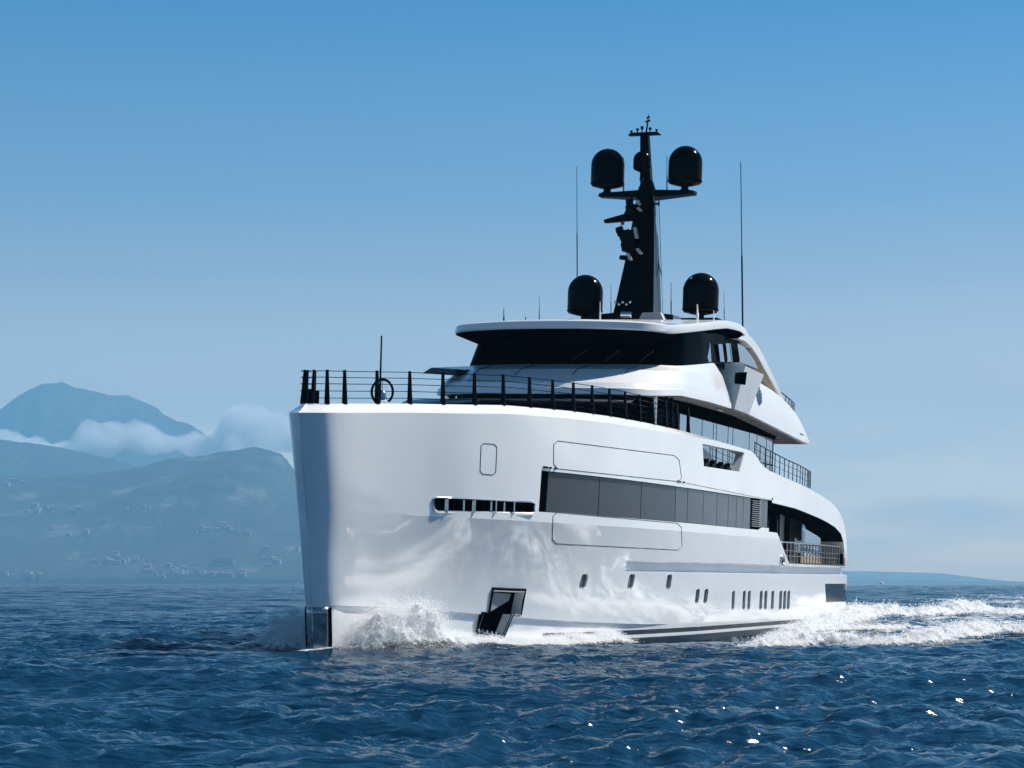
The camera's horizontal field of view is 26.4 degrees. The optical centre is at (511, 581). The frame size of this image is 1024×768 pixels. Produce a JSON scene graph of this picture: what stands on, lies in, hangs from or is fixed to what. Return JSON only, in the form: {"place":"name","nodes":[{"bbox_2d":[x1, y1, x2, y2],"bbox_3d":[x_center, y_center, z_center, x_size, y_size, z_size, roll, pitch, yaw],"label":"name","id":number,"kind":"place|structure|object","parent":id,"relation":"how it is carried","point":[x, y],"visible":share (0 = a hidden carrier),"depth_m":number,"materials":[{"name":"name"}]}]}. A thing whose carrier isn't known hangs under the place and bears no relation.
{"place":"outdoors","nodes":[
{"label":"outdoors","id":0,"kind":"place"},
{"bbox_2d":[0,440,136,477],"bbox_3d":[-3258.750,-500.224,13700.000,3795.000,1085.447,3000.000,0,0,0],"label":"slope","id":1,"kind":"structure","parent":0,"point":[23,459],"depth_m":13063.63,"materials":[{"name":"blue"}]},
{"bbox_2d":[0,382,230,466],"bbox_3d":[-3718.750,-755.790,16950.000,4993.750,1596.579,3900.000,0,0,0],"label":"mountain","id":2,"kind":"structure","parent":0,"point":[127,429],"depth_m":16627.87,"materials":[{"name":"blue stone"}]},
{"bbox_2d":[0,447,303,583],"bbox_3d":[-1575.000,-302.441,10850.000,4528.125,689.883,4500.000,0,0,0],"label":"coastal hill","id":3,"kind":"structure","parent":0,"point":[253,489],"depth_m":9333.63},
{"bbox_2d":[28,574,35,579],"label":"house","id":4,"kind":"structure","parent":3,"relation":"on","point":[32,576],"depth_m":8617.95,"materials":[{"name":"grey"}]},
{"bbox_2d":[31,503,38,507],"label":"house","id":5,"kind":"structure","parent":3,"relation":"on","point":[34,505],"depth_m":9778.45,"materials":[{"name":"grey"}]},
{"bbox_2d":[49,526,54,530],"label":"house","id":6,"kind":"structure","parent":3,"relation":"on","point":[51,528],"depth_m":9307.06,"materials":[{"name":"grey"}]},
{"bbox_2d":[76,506,82,512],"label":"house","id":7,"kind":"structure","parent":3,"relation":"on","point":[79,508],"depth_m":9586.68,"materials":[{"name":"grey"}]},
{"bbox_2d":[108,559,113,564],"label":"house","id":8,"kind":"structure","parent":3,"relation":"on","point":[110,561],"depth_m":8745.59,"materials":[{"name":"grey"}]},
{"bbox_2d":[143,564,150,568],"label":"house","id":9,"kind":"structure","parent":3,"relation":"on","point":[148,566],"depth_m":8694.06,"materials":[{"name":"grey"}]},
{"bbox_2d":[164,563,171,566],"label":"house","id":10,"kind":"structure","parent":3,"relation":"on","point":[167,564],"depth_m":8708.02,"materials":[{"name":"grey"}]},
{"bbox_2d":[210,571,216,576],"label":"house","id":11,"kind":"structure","parent":3,"relation":"on","point":[213,573],"depth_m":8630.09,"materials":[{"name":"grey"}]},
{"bbox_2d":[212,559,233,564],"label":"long villa","id":12,"kind":"object","parent":3,"relation":"on","point":[222,561],"visible":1,"depth_m":8730.27,"materials":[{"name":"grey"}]},
{"bbox_2d":[244,530,250,535],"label":"house","id":13,"kind":"structure","parent":3,"relation":"on","point":[247,532],"depth_m":9089.29,"materials":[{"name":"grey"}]},
{"bbox_2d":[272,559,281,564],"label":"house","id":14,"kind":"structure","parent":3,"relation":"on","point":[277,561],"depth_m":8784.66,"materials":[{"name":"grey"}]},
{"bbox_2d":[0,584,1023,767],"bbox_3d":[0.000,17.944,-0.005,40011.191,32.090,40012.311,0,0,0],"label":"water","id":15,"kind":"structure","parent":0,"point":[136,676],"depth_m":48.40,"materials":[{"name":"blue liquid"}]},
{"bbox_2d":[242,599,305,649],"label":"bow spray","id":16,"kind":"object","parent":15,"relation":"on","point":[290,632],"visible":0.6,"depth_m":76.02,"materials":[{"name":"blue liquid"}]},
{"bbox_2d":[332,585,638,649],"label":"bow spray","id":17,"kind":"object","parent":15,"relation":"on","point":[420,621],"visible":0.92,"depth_m":75.88,"materials":[{"name":"white liquid"}]},
{"bbox_2d":[289,114,847,648],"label":"motor yacht","id":18,"kind":"object","parent":15,"relation":"on","point":[591,468],"visible":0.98,"depth_m":91.34,"materials":[{"name":"paint"}]},
{"bbox_2d":[751,610,912,645],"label":"wash foam","id":19,"kind":"object","parent":15,"relation":"on","point":[822,624],"visible":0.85,"depth_m":100.21,"materials":[{"name":"white"}]},
{"bbox_2d":[732,614,1023,646],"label":"wash foam","id":20,"kind":"object","parent":15,"relation":"on","point":[979,627],"visible":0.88,"depth_m":82.18,"materials":[{"name":"white"}]},
{"bbox_2d":[798,592,1023,632],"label":"wash foam","id":21,"kind":"object","parent":15,"relation":"on","point":[854,612],"visible":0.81,"depth_m":140.64,"materials":[{"name":"white"}]},
{"bbox_2d":[0,0,1023,581],"label":"sky","id":22,"kind":"structure","parent":0,"point":[206,206],"materials":[{"name":"blue"}]},
{"bbox_2d":[841,571,1023,583],"bbox_3d":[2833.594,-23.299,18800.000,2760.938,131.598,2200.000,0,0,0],"label":"headland","id":23,"kind":"structure","parent":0,"point":[862,577],"depth_m":17915.43,"materials":[{"name":"stone"}]}
]}

